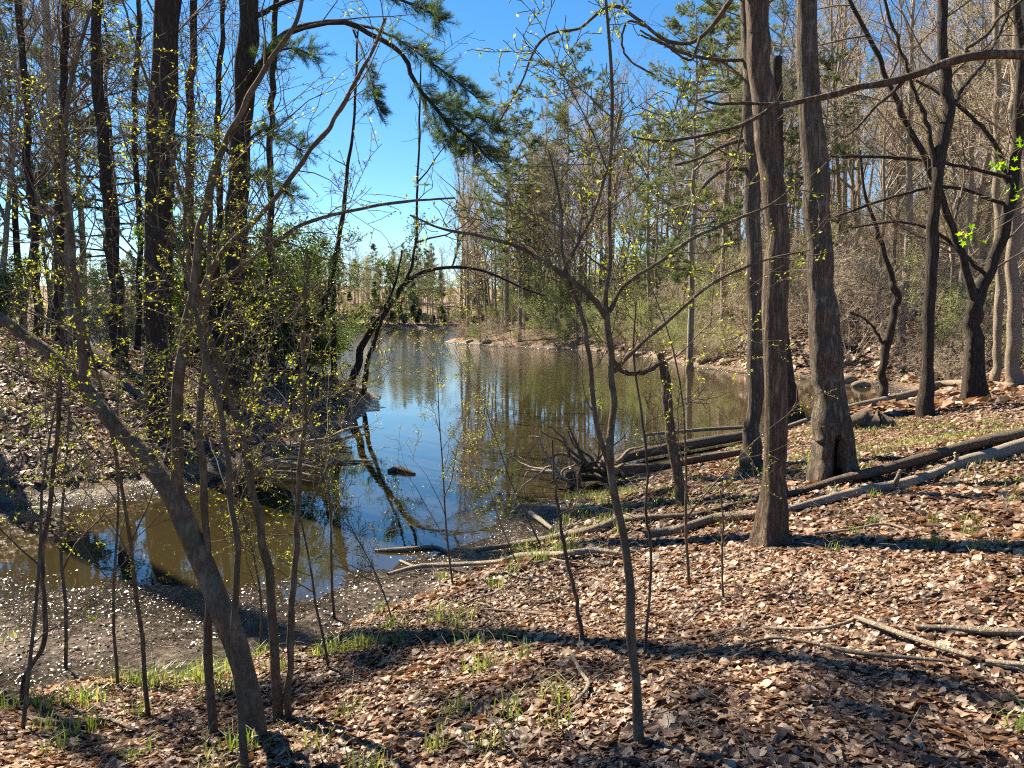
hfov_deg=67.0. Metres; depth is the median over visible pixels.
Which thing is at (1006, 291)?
budding shrub
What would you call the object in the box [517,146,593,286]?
red maple tree
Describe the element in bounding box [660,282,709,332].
budding shrub
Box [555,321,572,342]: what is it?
budding shrub
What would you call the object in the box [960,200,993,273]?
budding shrub
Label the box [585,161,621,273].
budding tree
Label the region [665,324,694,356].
budding shrub
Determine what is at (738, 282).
budding shrub
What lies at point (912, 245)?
bare bush
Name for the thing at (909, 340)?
bare shrub
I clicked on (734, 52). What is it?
bare tree
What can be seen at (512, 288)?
pine tree
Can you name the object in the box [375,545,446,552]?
floating log
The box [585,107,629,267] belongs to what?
budding tree
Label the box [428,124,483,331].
bare tree
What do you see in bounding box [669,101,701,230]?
bare tree
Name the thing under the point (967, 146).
bare tree
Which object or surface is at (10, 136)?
bare tree
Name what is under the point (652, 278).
budding shrub
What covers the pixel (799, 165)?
bare tree
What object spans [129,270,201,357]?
evergreen shrub
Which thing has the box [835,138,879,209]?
bare tree
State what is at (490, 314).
budding shrub
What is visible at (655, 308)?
budding shrub
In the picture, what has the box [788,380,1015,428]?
fallen log
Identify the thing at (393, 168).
sky
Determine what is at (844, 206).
bare tree
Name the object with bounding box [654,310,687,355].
budding shrub
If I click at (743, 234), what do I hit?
bare tree
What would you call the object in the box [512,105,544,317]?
bare tree
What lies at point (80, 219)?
bare tree
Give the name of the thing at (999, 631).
stick
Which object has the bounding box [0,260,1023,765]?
ground
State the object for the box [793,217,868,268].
bare bush
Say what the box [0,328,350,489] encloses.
leaf litter
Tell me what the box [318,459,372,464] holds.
driftwood
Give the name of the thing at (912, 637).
stick
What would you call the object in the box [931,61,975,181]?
bare tree
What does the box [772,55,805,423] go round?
snag
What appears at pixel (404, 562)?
stick
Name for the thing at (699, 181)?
budding tree
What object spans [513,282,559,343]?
budding shrub
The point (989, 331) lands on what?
bare shrub
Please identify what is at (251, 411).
budding sapling
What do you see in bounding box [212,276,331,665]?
budding sapling
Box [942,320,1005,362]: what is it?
bare shrub
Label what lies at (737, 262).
budding shrub
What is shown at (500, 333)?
bare shrub
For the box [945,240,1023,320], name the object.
bare bush
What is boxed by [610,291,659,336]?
bare shrub
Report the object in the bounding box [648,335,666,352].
budding shrub
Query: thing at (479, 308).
bare tree
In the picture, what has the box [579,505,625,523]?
fallen branch
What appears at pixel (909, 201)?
bare tree
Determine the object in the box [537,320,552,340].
bare shrub
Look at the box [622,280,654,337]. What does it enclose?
budding shrub
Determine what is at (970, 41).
bare tree
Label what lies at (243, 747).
sapling
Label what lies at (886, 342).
tree
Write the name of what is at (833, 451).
tree
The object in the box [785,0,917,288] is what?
bare tree
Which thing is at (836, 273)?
bare bush
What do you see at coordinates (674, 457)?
snag
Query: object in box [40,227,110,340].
budding shrub
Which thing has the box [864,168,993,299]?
bare bush
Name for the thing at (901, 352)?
bare shrub
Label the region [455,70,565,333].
pine tree
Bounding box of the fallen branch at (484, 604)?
[474,594,493,608]
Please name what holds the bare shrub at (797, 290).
on the ground at (162, 554)
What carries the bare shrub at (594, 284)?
on the ground at (162, 554)
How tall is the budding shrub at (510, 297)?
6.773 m
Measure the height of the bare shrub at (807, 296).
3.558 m
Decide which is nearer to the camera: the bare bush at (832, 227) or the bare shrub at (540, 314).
the bare bush at (832, 227)
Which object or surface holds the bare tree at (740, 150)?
on the ground at (162, 554)
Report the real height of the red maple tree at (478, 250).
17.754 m
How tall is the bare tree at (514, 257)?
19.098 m
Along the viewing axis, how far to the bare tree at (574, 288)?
77.16 m
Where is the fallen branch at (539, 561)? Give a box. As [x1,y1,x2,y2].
[523,552,549,562]
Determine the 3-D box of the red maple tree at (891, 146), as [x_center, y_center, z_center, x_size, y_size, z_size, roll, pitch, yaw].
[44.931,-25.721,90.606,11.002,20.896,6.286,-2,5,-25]
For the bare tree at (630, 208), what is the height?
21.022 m
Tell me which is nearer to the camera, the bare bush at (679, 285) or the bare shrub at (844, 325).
the bare shrub at (844, 325)
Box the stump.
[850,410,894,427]
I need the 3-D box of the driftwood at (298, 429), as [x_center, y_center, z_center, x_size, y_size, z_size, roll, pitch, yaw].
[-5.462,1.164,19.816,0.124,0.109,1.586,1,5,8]
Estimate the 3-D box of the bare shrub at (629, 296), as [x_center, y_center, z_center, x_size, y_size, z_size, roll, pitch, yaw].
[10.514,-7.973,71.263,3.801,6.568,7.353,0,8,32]
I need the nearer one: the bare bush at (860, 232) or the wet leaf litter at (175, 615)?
the wet leaf litter at (175, 615)
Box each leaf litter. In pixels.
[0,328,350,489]
[0,479,590,688]
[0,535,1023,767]
[359,396,1023,621]
[614,258,1023,423]
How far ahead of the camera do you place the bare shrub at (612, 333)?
68.21 m
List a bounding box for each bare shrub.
[0,265,135,345]
[45,258,134,348]
[80,249,178,351]
[446,315,474,336]
[452,297,489,336]
[456,320,473,339]
[477,308,508,338]
[478,314,508,343]
[484,306,515,336]
[490,317,521,343]
[503,291,517,324]
[512,309,553,343]
[513,326,537,343]
[515,326,536,344]
[526,300,553,323]
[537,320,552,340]
[581,268,602,298]
[593,313,631,346]
[598,268,644,328]
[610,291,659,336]
[611,303,633,351]
[622,314,653,343]
[623,326,653,353]
[637,310,676,349]
[646,292,675,328]
[665,275,733,346]
[672,317,740,357]
[677,320,742,360]
[678,307,707,353]
[684,335,706,354]
[763,254,806,319]
[791,279,845,321]
[807,242,883,338]
[807,266,886,340]
[832,186,925,283]
[836,178,925,276]
[855,203,915,300]
[863,316,956,371]
[888,277,924,315]
[893,312,944,354]
[898,335,955,377]
[907,248,1023,370]
[907,286,949,326]
[912,330,1002,379]
[914,243,991,302]
[917,242,955,287]
[934,292,991,344]
[939,326,1005,378]
[941,214,1023,324]
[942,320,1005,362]
[944,307,1005,353]
[956,272,1023,323]
[963,291,1022,326]
[991,236,1023,305]
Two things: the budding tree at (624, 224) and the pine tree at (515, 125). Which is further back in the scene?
the budding tree at (624, 224)
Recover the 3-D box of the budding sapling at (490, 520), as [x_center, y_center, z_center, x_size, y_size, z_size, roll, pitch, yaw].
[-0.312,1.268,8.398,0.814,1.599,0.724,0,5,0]
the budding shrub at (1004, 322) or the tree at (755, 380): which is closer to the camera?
the tree at (755, 380)
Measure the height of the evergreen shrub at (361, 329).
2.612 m
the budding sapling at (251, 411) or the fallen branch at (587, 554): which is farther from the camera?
the budding sapling at (251, 411)
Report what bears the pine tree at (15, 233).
on the ground at (162, 554)
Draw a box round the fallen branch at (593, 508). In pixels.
[574,503,644,520]
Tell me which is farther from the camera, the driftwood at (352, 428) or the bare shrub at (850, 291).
the bare shrub at (850, 291)
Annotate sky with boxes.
[0,0,1008,287]
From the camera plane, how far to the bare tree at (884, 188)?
39.47 m
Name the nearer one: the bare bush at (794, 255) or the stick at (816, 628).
the stick at (816, 628)
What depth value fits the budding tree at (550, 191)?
82.12 m
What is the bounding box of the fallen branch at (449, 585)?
[432,583,473,594]
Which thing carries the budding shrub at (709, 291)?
on the ground at (162, 554)
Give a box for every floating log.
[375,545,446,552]
[387,466,415,474]
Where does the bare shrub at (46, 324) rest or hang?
on the ground at (162, 554)
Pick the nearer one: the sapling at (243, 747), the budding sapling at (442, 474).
the sapling at (243, 747)
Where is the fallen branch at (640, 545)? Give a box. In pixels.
[628,534,654,546]
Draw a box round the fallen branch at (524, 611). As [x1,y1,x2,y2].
[484,600,558,624]
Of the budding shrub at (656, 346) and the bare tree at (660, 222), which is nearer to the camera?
the budding shrub at (656, 346)
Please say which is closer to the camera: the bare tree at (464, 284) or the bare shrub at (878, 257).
the bare shrub at (878, 257)
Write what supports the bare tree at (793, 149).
on the ground at (162, 554)
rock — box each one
[482,338,491,343]
[635,352,644,356]
[696,356,709,363]
[720,358,734,364]
[844,375,856,383]
[851,380,870,386]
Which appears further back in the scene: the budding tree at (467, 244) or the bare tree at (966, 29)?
the budding tree at (467, 244)
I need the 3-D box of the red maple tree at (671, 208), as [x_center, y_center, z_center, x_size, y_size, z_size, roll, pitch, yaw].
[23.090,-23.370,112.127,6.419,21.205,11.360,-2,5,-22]
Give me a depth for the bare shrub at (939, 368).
32.69 m
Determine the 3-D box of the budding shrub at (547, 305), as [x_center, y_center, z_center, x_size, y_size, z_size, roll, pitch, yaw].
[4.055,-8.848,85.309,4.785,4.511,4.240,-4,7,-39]
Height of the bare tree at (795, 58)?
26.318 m
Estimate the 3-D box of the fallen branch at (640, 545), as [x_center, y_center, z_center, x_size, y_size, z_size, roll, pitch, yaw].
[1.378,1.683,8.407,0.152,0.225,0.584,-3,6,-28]
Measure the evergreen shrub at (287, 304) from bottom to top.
4.962 m
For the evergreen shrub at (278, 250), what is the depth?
25.69 m
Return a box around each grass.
[0,344,345,453]
[0,467,697,712]
[1,457,1023,767]
[708,388,1023,486]
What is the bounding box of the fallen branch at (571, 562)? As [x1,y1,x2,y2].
[548,555,591,564]
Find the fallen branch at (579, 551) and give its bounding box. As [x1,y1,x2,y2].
[387,541,621,575]
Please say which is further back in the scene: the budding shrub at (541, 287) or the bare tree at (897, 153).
the budding shrub at (541, 287)
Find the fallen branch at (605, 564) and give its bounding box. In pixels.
[577,549,613,569]
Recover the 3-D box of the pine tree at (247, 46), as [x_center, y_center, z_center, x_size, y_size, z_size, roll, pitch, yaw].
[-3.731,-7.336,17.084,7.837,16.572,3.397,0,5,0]
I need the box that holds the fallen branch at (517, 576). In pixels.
[492,558,534,581]
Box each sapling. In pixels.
[0,0,222,716]
[0,53,158,701]
[0,87,217,668]
[0,100,172,727]
[0,197,216,684]
[0,245,49,466]
[24,133,312,767]
[47,43,335,721]
[106,295,215,472]
[114,69,303,733]
[135,170,385,618]
[135,270,302,652]
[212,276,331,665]
[212,305,285,455]
[222,189,403,718]
[273,430,393,623]
[308,342,347,424]
[371,274,503,584]
[405,0,851,740]
[427,330,568,544]
[445,428,519,562]
[526,268,726,653]
[551,431,584,642]
[568,107,837,585]
[695,476,758,596]
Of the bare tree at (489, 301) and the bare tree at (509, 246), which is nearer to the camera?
the bare tree at (489, 301)
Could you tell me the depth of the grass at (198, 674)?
6.30 m
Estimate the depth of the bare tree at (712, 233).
53.25 m
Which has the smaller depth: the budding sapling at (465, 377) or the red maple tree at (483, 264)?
the budding sapling at (465, 377)
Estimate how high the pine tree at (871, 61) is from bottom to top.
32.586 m
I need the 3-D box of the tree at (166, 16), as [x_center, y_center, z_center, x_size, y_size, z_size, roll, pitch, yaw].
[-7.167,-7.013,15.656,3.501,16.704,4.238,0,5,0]
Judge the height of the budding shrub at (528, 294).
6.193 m
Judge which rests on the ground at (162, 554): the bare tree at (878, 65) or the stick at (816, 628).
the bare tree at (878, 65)
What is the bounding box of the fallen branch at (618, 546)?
[583,536,646,557]
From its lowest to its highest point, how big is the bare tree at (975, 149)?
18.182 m
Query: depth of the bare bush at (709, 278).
59.34 m
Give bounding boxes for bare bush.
[648,260,744,339]
[658,247,707,308]
[663,241,716,285]
[679,247,735,312]
[686,209,762,274]
[693,219,736,274]
[704,215,805,305]
[704,233,803,335]
[704,236,747,331]
[739,233,840,317]
[745,261,808,336]
[762,228,849,310]
[788,229,874,319]
[789,195,872,298]
[790,204,959,362]
[790,210,860,277]
[792,185,878,258]
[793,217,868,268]
[798,194,895,271]
[805,218,916,331]
[830,184,879,246]
[832,201,894,268]
[832,204,904,280]
[833,197,866,247]
[834,200,1007,351]
[846,193,963,298]
[861,211,956,280]
[862,162,993,288]
[862,183,924,250]
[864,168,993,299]
[874,209,940,279]
[891,171,950,222]
[896,191,1022,302]
[900,192,985,271]
[902,175,979,263]
[916,155,1001,224]
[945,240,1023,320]
[946,186,1023,287]
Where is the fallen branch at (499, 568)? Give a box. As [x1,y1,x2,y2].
[490,557,509,573]
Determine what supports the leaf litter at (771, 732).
on the ground at (162, 554)
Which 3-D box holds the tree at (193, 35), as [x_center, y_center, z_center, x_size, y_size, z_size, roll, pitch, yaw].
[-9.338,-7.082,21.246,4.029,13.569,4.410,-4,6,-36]
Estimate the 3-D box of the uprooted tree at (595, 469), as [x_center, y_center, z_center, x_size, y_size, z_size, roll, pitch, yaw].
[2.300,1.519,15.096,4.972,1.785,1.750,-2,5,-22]
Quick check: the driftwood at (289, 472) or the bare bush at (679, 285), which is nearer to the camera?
the driftwood at (289, 472)
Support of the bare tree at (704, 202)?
on the ground at (162, 554)
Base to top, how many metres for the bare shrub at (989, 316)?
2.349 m
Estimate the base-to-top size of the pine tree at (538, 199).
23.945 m
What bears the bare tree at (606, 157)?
on the ground at (162, 554)
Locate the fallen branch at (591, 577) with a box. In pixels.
[581,559,623,580]
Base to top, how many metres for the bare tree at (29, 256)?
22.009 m
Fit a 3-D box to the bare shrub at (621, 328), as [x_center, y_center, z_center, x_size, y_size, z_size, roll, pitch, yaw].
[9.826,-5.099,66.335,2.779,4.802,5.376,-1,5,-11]
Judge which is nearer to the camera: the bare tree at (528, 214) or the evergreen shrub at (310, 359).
the evergreen shrub at (310, 359)
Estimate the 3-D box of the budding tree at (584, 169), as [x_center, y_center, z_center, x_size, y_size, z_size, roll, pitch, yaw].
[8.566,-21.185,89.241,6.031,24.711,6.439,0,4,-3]
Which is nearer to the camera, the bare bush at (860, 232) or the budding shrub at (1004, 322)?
the budding shrub at (1004, 322)
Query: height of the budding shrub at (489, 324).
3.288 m
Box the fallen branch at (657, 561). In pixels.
[621,549,689,563]
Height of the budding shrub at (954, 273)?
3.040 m
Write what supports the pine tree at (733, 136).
on the ground at (162, 554)
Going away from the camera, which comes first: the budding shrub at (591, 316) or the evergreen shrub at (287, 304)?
the evergreen shrub at (287, 304)
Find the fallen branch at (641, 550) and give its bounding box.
[630,546,655,552]
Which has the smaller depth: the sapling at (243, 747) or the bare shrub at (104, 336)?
the sapling at (243, 747)
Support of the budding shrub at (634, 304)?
on the ground at (162, 554)
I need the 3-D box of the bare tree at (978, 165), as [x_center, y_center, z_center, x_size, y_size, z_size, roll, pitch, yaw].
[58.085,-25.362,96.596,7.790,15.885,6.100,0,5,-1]
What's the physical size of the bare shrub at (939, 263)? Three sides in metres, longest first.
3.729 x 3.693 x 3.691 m
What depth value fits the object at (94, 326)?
33.33 m
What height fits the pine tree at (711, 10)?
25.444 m
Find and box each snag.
[606,350,689,506]
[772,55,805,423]
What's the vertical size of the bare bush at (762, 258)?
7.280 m
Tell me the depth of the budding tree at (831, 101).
59.85 m
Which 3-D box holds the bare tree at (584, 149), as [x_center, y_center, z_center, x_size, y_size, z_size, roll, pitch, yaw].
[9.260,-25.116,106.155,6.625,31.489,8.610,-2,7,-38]
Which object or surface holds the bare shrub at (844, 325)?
on the ground at (162, 554)
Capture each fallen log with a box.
[70,341,122,368]
[98,369,143,398]
[615,431,742,463]
[644,506,791,537]
[646,426,742,435]
[690,428,1023,516]
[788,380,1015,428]
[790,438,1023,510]
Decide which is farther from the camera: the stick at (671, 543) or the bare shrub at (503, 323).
the bare shrub at (503, 323)
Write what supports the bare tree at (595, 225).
on the ground at (162, 554)
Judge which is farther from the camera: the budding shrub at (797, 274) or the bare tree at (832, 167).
the bare tree at (832, 167)
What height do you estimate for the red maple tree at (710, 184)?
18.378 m
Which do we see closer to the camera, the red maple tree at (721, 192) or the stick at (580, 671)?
the stick at (580, 671)
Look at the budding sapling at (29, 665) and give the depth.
4.84 m
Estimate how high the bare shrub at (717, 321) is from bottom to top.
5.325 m
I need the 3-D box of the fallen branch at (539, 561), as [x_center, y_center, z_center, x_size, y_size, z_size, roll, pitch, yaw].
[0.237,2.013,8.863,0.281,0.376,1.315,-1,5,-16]
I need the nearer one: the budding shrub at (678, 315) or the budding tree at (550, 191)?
the budding shrub at (678, 315)
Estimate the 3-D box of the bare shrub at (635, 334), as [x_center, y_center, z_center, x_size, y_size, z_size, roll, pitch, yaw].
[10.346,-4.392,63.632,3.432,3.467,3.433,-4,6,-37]
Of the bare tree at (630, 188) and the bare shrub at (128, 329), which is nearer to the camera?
the bare shrub at (128, 329)
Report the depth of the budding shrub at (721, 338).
48.82 m
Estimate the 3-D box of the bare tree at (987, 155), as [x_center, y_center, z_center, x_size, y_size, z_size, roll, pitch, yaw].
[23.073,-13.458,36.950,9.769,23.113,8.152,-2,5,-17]
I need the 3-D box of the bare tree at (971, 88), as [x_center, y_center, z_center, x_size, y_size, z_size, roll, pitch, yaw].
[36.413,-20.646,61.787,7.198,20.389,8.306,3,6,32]
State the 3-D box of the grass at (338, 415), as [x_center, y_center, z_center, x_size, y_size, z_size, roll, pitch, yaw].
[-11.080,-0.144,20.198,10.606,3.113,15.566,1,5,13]
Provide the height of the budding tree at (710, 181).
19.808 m
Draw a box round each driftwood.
[249,442,282,450]
[263,470,321,477]
[264,456,296,463]
[275,461,323,468]
[285,437,344,447]
[287,425,311,433]
[292,451,343,460]
[304,444,351,450]
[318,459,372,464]
[326,425,368,439]
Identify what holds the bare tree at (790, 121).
on the ground at (162, 554)
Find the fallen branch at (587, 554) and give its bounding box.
[582,538,610,555]
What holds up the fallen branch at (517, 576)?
on the leaf litter at (937, 494)
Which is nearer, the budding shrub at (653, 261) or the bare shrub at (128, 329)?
the bare shrub at (128, 329)
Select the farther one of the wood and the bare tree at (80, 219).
the wood
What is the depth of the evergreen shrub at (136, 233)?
24.44 m
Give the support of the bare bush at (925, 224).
on the ground at (162, 554)
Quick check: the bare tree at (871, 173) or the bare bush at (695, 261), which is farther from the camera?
the bare tree at (871, 173)
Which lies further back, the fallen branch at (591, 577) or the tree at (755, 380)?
the tree at (755, 380)
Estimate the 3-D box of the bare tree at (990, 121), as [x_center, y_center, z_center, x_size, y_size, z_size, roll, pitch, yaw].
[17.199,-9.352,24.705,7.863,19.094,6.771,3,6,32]
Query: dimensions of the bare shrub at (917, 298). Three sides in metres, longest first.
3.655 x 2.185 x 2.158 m
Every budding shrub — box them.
[0,246,32,329]
[14,303,44,333]
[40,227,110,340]
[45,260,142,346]
[83,290,141,348]
[463,320,487,342]
[471,321,492,341]
[482,299,504,331]
[493,280,517,323]
[504,325,521,342]
[511,268,536,318]
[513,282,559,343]
[516,269,548,315]
[526,264,552,310]
[526,320,548,338]
[527,288,569,321]
[531,261,568,327]
[541,265,562,300]
[541,279,553,314]
[543,308,581,342]
[544,249,584,309]
[546,309,574,345]
[551,287,586,331]
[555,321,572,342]
[557,258,610,325]
[570,293,598,322]
[571,265,597,302]
[571,290,613,345]
[578,308,612,341]
[591,315,628,349]
[593,300,647,348]
[594,256,631,297]
[597,265,640,340]
[597,284,643,338]
[613,241,631,281]
[618,249,653,304]
[619,282,671,349]
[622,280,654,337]
[623,287,646,324]
[623,316,659,351]
[634,281,698,335]
[638,240,662,284]
[638,259,670,294]
[643,244,665,293]
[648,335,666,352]
[650,224,706,288]
[652,319,701,352]
[653,282,681,322]
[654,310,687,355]
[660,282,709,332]
[660,291,704,339]
[663,283,727,331]
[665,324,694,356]
[669,318,698,352]
[686,209,720,284]
[688,261,728,314]
[694,317,743,359]
[695,260,745,327]
[696,255,734,325]
[704,237,727,277]
[710,252,744,297]
[710,321,740,354]
[721,240,747,329]
[729,241,746,303]
[788,274,807,320]
[789,258,805,310]
[790,224,838,281]
[833,187,881,238]
[834,239,901,302]
[898,237,1005,364]
[938,259,976,294]
[939,179,1004,237]
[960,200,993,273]
[987,253,1023,308]
[988,315,1023,368]
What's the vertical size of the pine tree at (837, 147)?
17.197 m
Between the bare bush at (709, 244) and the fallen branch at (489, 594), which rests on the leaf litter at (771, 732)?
the fallen branch at (489, 594)
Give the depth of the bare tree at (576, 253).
115.26 m
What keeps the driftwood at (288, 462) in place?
on the water
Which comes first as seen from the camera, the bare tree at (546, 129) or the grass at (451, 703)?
the grass at (451, 703)
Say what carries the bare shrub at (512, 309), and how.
on the ground at (162, 554)
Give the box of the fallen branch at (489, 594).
[465,584,505,603]
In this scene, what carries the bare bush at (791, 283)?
on the ground at (162, 554)
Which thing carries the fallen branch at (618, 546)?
on the ground at (162, 554)
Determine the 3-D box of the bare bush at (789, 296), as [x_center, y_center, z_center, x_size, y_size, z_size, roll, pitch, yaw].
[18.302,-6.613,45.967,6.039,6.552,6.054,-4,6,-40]
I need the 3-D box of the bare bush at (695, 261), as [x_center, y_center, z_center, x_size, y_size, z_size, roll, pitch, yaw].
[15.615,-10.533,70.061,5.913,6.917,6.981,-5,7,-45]
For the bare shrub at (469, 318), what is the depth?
95.42 m
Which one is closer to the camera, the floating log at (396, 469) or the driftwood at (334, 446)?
the floating log at (396, 469)
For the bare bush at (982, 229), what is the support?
on the ground at (162, 554)
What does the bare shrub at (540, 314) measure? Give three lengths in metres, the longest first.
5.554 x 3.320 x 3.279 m
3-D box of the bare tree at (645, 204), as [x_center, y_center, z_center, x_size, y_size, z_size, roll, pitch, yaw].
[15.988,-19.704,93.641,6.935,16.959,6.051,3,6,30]
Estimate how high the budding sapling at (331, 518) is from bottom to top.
4.683 m
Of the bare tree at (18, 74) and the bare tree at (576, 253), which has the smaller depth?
the bare tree at (18, 74)
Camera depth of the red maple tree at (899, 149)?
58.32 m
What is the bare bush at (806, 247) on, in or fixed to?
on the ground at (162, 554)
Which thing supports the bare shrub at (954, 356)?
on the ground at (162, 554)
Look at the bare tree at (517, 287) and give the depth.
103.05 m
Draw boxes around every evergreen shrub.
[0,250,32,319]
[0,264,25,328]
[94,296,172,348]
[121,207,251,356]
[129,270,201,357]
[172,258,301,366]
[173,197,330,363]
[174,260,307,363]
[212,242,330,367]
[281,303,367,373]
[306,317,364,375]
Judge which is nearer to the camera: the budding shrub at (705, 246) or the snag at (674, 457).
the snag at (674, 457)
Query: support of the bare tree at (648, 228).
on the ground at (162, 554)
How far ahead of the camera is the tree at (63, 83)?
20.59 m
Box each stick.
[18,711,137,730]
[399,559,420,570]
[528,511,553,530]
[568,649,589,702]
[644,539,676,558]
[684,636,950,662]
[765,618,854,630]
[815,523,915,534]
[853,615,973,658]
[915,624,1023,636]
[985,659,1023,670]
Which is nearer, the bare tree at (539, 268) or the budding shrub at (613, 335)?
the budding shrub at (613, 335)
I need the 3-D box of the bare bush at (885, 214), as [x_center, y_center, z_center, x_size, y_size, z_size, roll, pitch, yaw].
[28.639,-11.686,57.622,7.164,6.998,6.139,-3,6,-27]
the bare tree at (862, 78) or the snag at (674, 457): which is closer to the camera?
the snag at (674, 457)
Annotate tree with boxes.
[0,0,40,211]
[0,0,93,335]
[0,0,96,330]
[0,0,105,187]
[0,0,126,328]
[0,0,144,341]
[0,0,145,329]
[0,0,148,325]
[0,0,198,366]
[0,0,499,738]
[0,5,116,337]
[0,24,40,328]
[0,37,94,313]
[2,0,203,308]
[24,0,88,341]
[34,0,151,341]
[40,14,206,279]
[89,0,225,350]
[98,0,252,442]
[103,0,234,366]
[147,0,515,416]
[152,0,326,364]
[175,0,281,363]
[199,0,324,372]
[290,213,374,370]
[300,3,390,378]
[348,22,558,388]
[360,206,432,394]
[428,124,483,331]
[430,206,491,335]
[446,130,490,332]
[446,133,488,336]
[446,186,490,342]
[447,127,485,337]
[451,166,513,332]
[451,185,522,334]
[452,159,510,328]
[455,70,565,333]
[455,193,508,330]
[457,68,533,329]
[458,237,490,314]
[471,175,513,328]
[475,120,566,341]
[490,182,521,311]
[493,200,533,324]
[494,189,535,312]
[496,127,572,270]
[496,143,527,327]
[496,155,541,297]
[498,143,579,319]
[499,0,792,547]
[501,225,533,278]
[502,228,531,321]
[507,153,583,318]
[507,418,741,492]
[511,206,570,277]
[512,28,631,307]
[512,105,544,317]
[513,111,558,311]
[515,54,580,316]
[515,122,558,312]
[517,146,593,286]
[526,134,601,297]
[526,170,576,317]
[532,101,587,330]
[532,155,573,280]
[533,71,639,330]
[533,96,581,308]
[534,67,594,299]
[534,166,605,345]
[555,159,591,301]
[559,71,644,299]
[563,128,620,275]
[563,193,593,308]
[564,181,606,292]
[569,97,604,304]
[570,83,604,281]
[571,159,627,301]
[574,25,658,320]
[576,196,612,295]
[581,161,666,345]
[585,39,667,297]
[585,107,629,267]
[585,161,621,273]
[588,170,605,289]
[598,118,655,261]
[598,142,653,248]
[604,0,762,370]
[605,104,670,273]
[605,118,635,225]
[612,50,685,348]
[612,110,699,326]
[615,186,631,264]
[619,0,797,471]
[623,147,676,283]
[624,107,707,318]
[634,0,1023,246]
[636,144,696,305]
[637,59,701,257]
[646,0,799,339]
[649,111,687,236]
[649,159,678,269]
[652,118,683,276]
[656,97,708,294]
[658,167,700,270]
[660,133,720,254]
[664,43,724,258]
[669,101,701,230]
[673,139,732,226]
[674,78,799,327]
[678,138,743,339]
[684,107,733,296]
[690,123,743,243]
[691,109,724,257]
[695,114,762,315]
[695,137,735,244]
[699,0,793,314]
[703,127,743,232]
[709,9,775,269]
[710,2,777,150]
[711,49,797,195]
[712,29,742,142]
[721,40,743,255]
[724,0,875,195]
[726,0,1023,399]
[739,54,841,219]
[743,48,882,328]
[769,0,840,245]
[770,0,893,297]
[771,1,860,129]
[772,0,866,268]
[775,0,855,263]
[779,10,849,235]
[783,37,801,246]
[784,89,801,208]
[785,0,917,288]
[788,31,829,261]
[795,0,859,482]
[817,8,860,223]
[819,0,890,244]
[819,1,877,155]
[821,0,979,336]
[822,0,891,217]
[823,107,856,207]
[828,68,861,205]
[829,47,888,191]
[829,96,862,213]
[830,133,873,192]
[831,0,992,355]
[831,116,924,396]
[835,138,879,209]
[836,6,978,313]
[838,74,880,204]
[839,0,960,231]
[843,34,1005,338]
[849,0,1023,417]
[849,43,891,218]
[851,0,1008,327]
[861,11,901,169]
[862,5,935,242]
[862,64,930,250]
[867,0,1012,334]
[867,56,919,195]
[867,131,892,202]
[869,78,923,185]
[875,74,935,188]
[878,91,930,269]
[882,0,1023,276]
[884,28,930,191]
[891,0,1002,180]
[902,0,992,275]
[902,0,1023,171]
[904,0,1012,357]
[904,3,1012,277]
[913,28,974,189]
[920,3,991,180]
[927,1,1006,175]
[928,64,985,181]
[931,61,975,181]
[936,0,1010,249]
[950,0,1003,48]
[953,0,991,171]
[953,69,1004,194]
[955,1,1023,386]
[956,0,1023,381]
[968,150,991,180]
[973,0,1002,176]
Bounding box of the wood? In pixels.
[1,236,687,325]
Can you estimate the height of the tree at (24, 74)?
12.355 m
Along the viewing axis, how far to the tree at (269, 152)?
24.39 m
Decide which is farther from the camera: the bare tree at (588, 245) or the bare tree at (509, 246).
the bare tree at (509, 246)
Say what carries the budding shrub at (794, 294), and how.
on the ground at (162, 554)
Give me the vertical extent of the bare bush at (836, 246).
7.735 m
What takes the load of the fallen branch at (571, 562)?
on the leaf litter at (937, 494)
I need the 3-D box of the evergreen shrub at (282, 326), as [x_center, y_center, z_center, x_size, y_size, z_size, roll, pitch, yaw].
[-9.521,-2.361,27.014,5.828,4.125,4.694,2,5,23]
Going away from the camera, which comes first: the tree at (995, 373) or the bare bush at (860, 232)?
the tree at (995, 373)
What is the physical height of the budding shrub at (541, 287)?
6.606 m
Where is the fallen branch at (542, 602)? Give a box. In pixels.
[518,593,561,603]
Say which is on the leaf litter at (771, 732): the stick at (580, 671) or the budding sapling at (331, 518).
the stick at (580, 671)
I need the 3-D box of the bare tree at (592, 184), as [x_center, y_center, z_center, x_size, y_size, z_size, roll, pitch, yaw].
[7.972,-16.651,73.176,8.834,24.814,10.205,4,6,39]
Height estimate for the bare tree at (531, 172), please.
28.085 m
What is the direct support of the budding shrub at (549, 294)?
on the ground at (162, 554)
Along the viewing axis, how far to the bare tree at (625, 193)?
83.37 m
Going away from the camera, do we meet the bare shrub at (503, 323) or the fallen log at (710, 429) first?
the fallen log at (710, 429)
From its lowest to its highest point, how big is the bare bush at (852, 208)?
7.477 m
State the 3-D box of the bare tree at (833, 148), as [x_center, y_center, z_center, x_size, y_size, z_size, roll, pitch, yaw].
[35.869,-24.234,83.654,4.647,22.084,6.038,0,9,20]
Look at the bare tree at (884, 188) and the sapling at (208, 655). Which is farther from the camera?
the bare tree at (884, 188)

